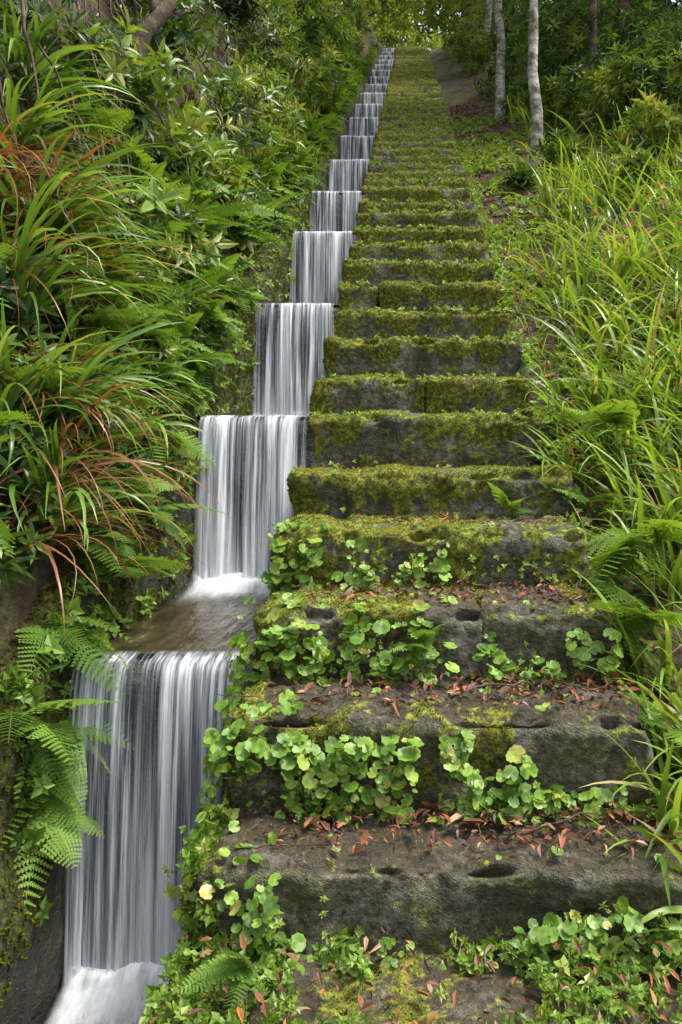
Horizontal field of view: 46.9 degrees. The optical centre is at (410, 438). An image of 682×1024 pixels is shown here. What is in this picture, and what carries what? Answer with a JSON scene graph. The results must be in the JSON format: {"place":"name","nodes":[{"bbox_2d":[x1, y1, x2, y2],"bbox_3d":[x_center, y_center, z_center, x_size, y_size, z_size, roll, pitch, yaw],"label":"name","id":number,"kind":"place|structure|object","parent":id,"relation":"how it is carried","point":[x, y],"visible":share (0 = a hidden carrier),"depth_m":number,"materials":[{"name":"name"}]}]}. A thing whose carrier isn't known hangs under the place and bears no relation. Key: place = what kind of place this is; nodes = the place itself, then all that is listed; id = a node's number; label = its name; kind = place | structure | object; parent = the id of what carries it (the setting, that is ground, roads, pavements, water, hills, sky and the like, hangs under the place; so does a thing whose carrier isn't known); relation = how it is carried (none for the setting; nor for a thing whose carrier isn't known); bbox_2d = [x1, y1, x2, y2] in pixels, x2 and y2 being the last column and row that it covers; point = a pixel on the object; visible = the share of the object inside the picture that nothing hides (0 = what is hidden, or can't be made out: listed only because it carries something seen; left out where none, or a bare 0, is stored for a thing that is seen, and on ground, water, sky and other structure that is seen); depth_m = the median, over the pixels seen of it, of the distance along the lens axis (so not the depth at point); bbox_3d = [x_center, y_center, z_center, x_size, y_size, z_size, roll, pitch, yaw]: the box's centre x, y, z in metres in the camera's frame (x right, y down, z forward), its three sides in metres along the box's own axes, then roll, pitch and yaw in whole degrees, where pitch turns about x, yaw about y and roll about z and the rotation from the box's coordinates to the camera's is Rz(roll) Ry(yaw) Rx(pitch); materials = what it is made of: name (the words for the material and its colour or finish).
{"place":"outdoors","nodes":[
{"label":"outdoors","id":0,"kind":"place"},
{"bbox_2d":[0,0,681,938],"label":"ground","id":1,"kind":"structure","parent":0,"point":[16,600],"depth_m":4.20,"materials":[{"name":"green plant"}]},
{"bbox_2d":[0,0,241,633],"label":"strap leaf plant","id":2,"kind":"object","parent":1,"relation":"on","point":[54,266],"visible":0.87,"depth_m":2.51,"materials":[{"name":"green plant"}]},
{"bbox_2d":[0,0,250,336],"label":"hanging roots","id":3,"kind":"object","parent":1,"relation":"on","point":[24,7],"visible":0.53,"depth_m":3.25,"materials":[{"name":"brown plant"}]},
{"bbox_2d":[116,0,178,78],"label":"leaning trunk","id":4,"kind":"object","parent":1,"relation":"on","point":[156,20],"visible":0.69,"depth_m":4.28,"materials":[{"name":"brown plant"}]},
{"bbox_2d":[0,9,365,914],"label":"fern","id":5,"kind":"object","parent":1,"relation":"on","point":[62,811],"visible":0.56,"depth_m":2.83,"materials":[{"name":"green plant"}]},
{"bbox_2d":[0,43,395,1023],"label":"channel wall","id":6,"kind":"structure","parent":1,"relation":"on","point":[34,995],"depth_m":2.21,"materials":[{"name":"stone"}]},
{"bbox_2d":[0,185,323,1007],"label":"wall moss","id":7,"kind":"object","parent":6,"relation":"attached to","point":[136,603],"depth_m":2.52,"materials":[{"name":"green plant"}]},
{"bbox_2d":[43,48,393,1023],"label":"water cascade","id":8,"kind":"object","parent":6,"relation":"attached to","point":[203,614],"visible":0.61,"depth_m":2.45,"materials":[{"name":"liquid"}]},
{"bbox_2d":[0,0,681,688],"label":"shrub","id":9,"kind":"object","parent":1,"relation":"on","point":[648,58],"depth_m":5.70,"materials":[{"name":"green plant"}]},
{"bbox_2d":[0,92,681,1023],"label":"ground cover leaves","id":10,"kind":"object","parent":1,"relation":"on","point":[22,688],"visible":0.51,"depth_m":1.95,"materials":[{"name":"green plant"}]},
{"bbox_2d":[0,0,681,1023],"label":"fallen leaves","id":11,"kind":"object","parent":1,"relation":"on","point":[562,838],"visible":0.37,"depth_m":1.90,"materials":[{"name":"brown plant"}]},
{"bbox_2d":[367,7,408,48],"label":"tree","id":12,"kind":"object","parent":1,"relation":"on","point":[384,45],"visible":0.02,"depth_m":40.98,"materials":[{"name":"green plant"}]},
{"bbox_2d":[366,0,424,40],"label":"tree","id":13,"kind":"object","parent":1,"relation":"on","point":[382,12],"visible":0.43,"depth_m":32.07,"materials":[{"name":"green plant"}]},
{"bbox_2d":[370,2,453,50],"bbox_3d":[0.486,-20.613,40.163,8.501,9.724,6.568,0,0,16],"label":"tree","id":14,"kind":"object","parent":1,"relation":"on","point":[393,41],"visible":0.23,"depth_m":38.96,"materials":[{"name":"green plant"}]},
{"bbox_2d":[177,400,681,1019],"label":"fern","id":15,"kind":"object","parent":1,"relation":"on","point":[237,970],"visible":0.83,"depth_m":2.29,"materials":[{"name":"green plant"}]},
{"bbox_2d":[184,46,681,1023],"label":"stone staircase","id":16,"kind":"structure","parent":1,"relation":"on","point":[400,894],"depth_m":2.12,"materials":[{"name":"grey stone"}]},
{"bbox_2d":[185,177,631,1023],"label":"moss","id":17,"kind":"object","parent":16,"relation":"on","point":[379,467],"visible":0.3,"depth_m":2.90,"materials":[{"name":"green plant"}]},
{"bbox_2d":[178,519,654,1023],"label":"fallen leaves","id":18,"kind":"object","parent":16,"relation":"on","point":[490,819],"visible":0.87,"depth_m":1.79,"materials":[{"name":"brown plant"}]},
{"bbox_2d":[172,519,681,981],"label":"pennywort","id":19,"kind":"object","parent":16,"relation":"on","point":[332,769],"visible":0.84,"depth_m":1.79,"materials":[{"name":"green plant"}]},
{"bbox_2d":[377,0,548,45],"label":"tree","id":20,"kind":"object","parent":1,"relation":"on","point":[430,5],"visible":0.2,"depth_m":30.54,"materials":[{"name":"green plant"}]},
{"bbox_2d":[467,0,473,49],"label":"tree","id":21,"kind":"object","parent":1,"relation":"on","point":[469,6],"visible":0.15,"depth_m":22.86,"materials":[{"name":"green plant"}]},
{"bbox_2d":[405,0,556,34],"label":"tree","id":22,"kind":"object","parent":1,"relation":"on","point":[448,9],"visible":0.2,"depth_m":29.23,"materials":[{"name":"green plant"}]},
{"bbox_2d":[484,0,493,71],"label":"tree","id":23,"kind":"object","parent":1,"relation":"on","point":[488,16],"visible":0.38,"depth_m":16.51,"materials":[{"name":"grey plant"}]},
{"bbox_2d":[494,0,506,121],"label":"tree","id":24,"kind":"object","parent":1,"relation":"on","point":[500,91],"visible":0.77,"depth_m":10.99,"materials":[{"name":"grey plant"}]},
{"bbox_2d":[527,0,543,172],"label":"tree","id":25,"kind":"object","parent":1,"relation":"on","point":[535,103],"visible":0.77,"depth_m":7.62,"materials":[{"name":"grey plant"}]},
{"bbox_2d":[486,67,681,992],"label":"grass","id":26,"kind":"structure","parent":1,"relation":"on","point":[632,270],"depth_m":3.61,"materials":[{"name":"green plant"}]},
{"bbox_2d":[583,0,596,109],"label":"tree","id":27,"kind":"object","parent":1,"relation":"on","point":[592,9],"visible":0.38,"depth_m":10.04,"materials":[{"name":"brown plant"}]},
{"bbox_2d":[618,0,629,52],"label":"tree","id":28,"kind":"object","parent":1,"relation":"on","point":[623,5],"visible":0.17,"depth_m":11.93,"materials":[{"name":"brown plant"}]},
{"bbox_2d":[589,182,681,255],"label":"fallen petals","id":29,"kind":"object","parent":1,"relation":"on","point":[632,209],"visible":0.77,"depth_m":5.07,"materials":[{"name":"plant"}]},
{"bbox_2d":[375,0,680,49],"label":"sky","id":30,"kind":"structure","parent":0,"point":[671,0],"materials":[{"name":"white"}]}
]}

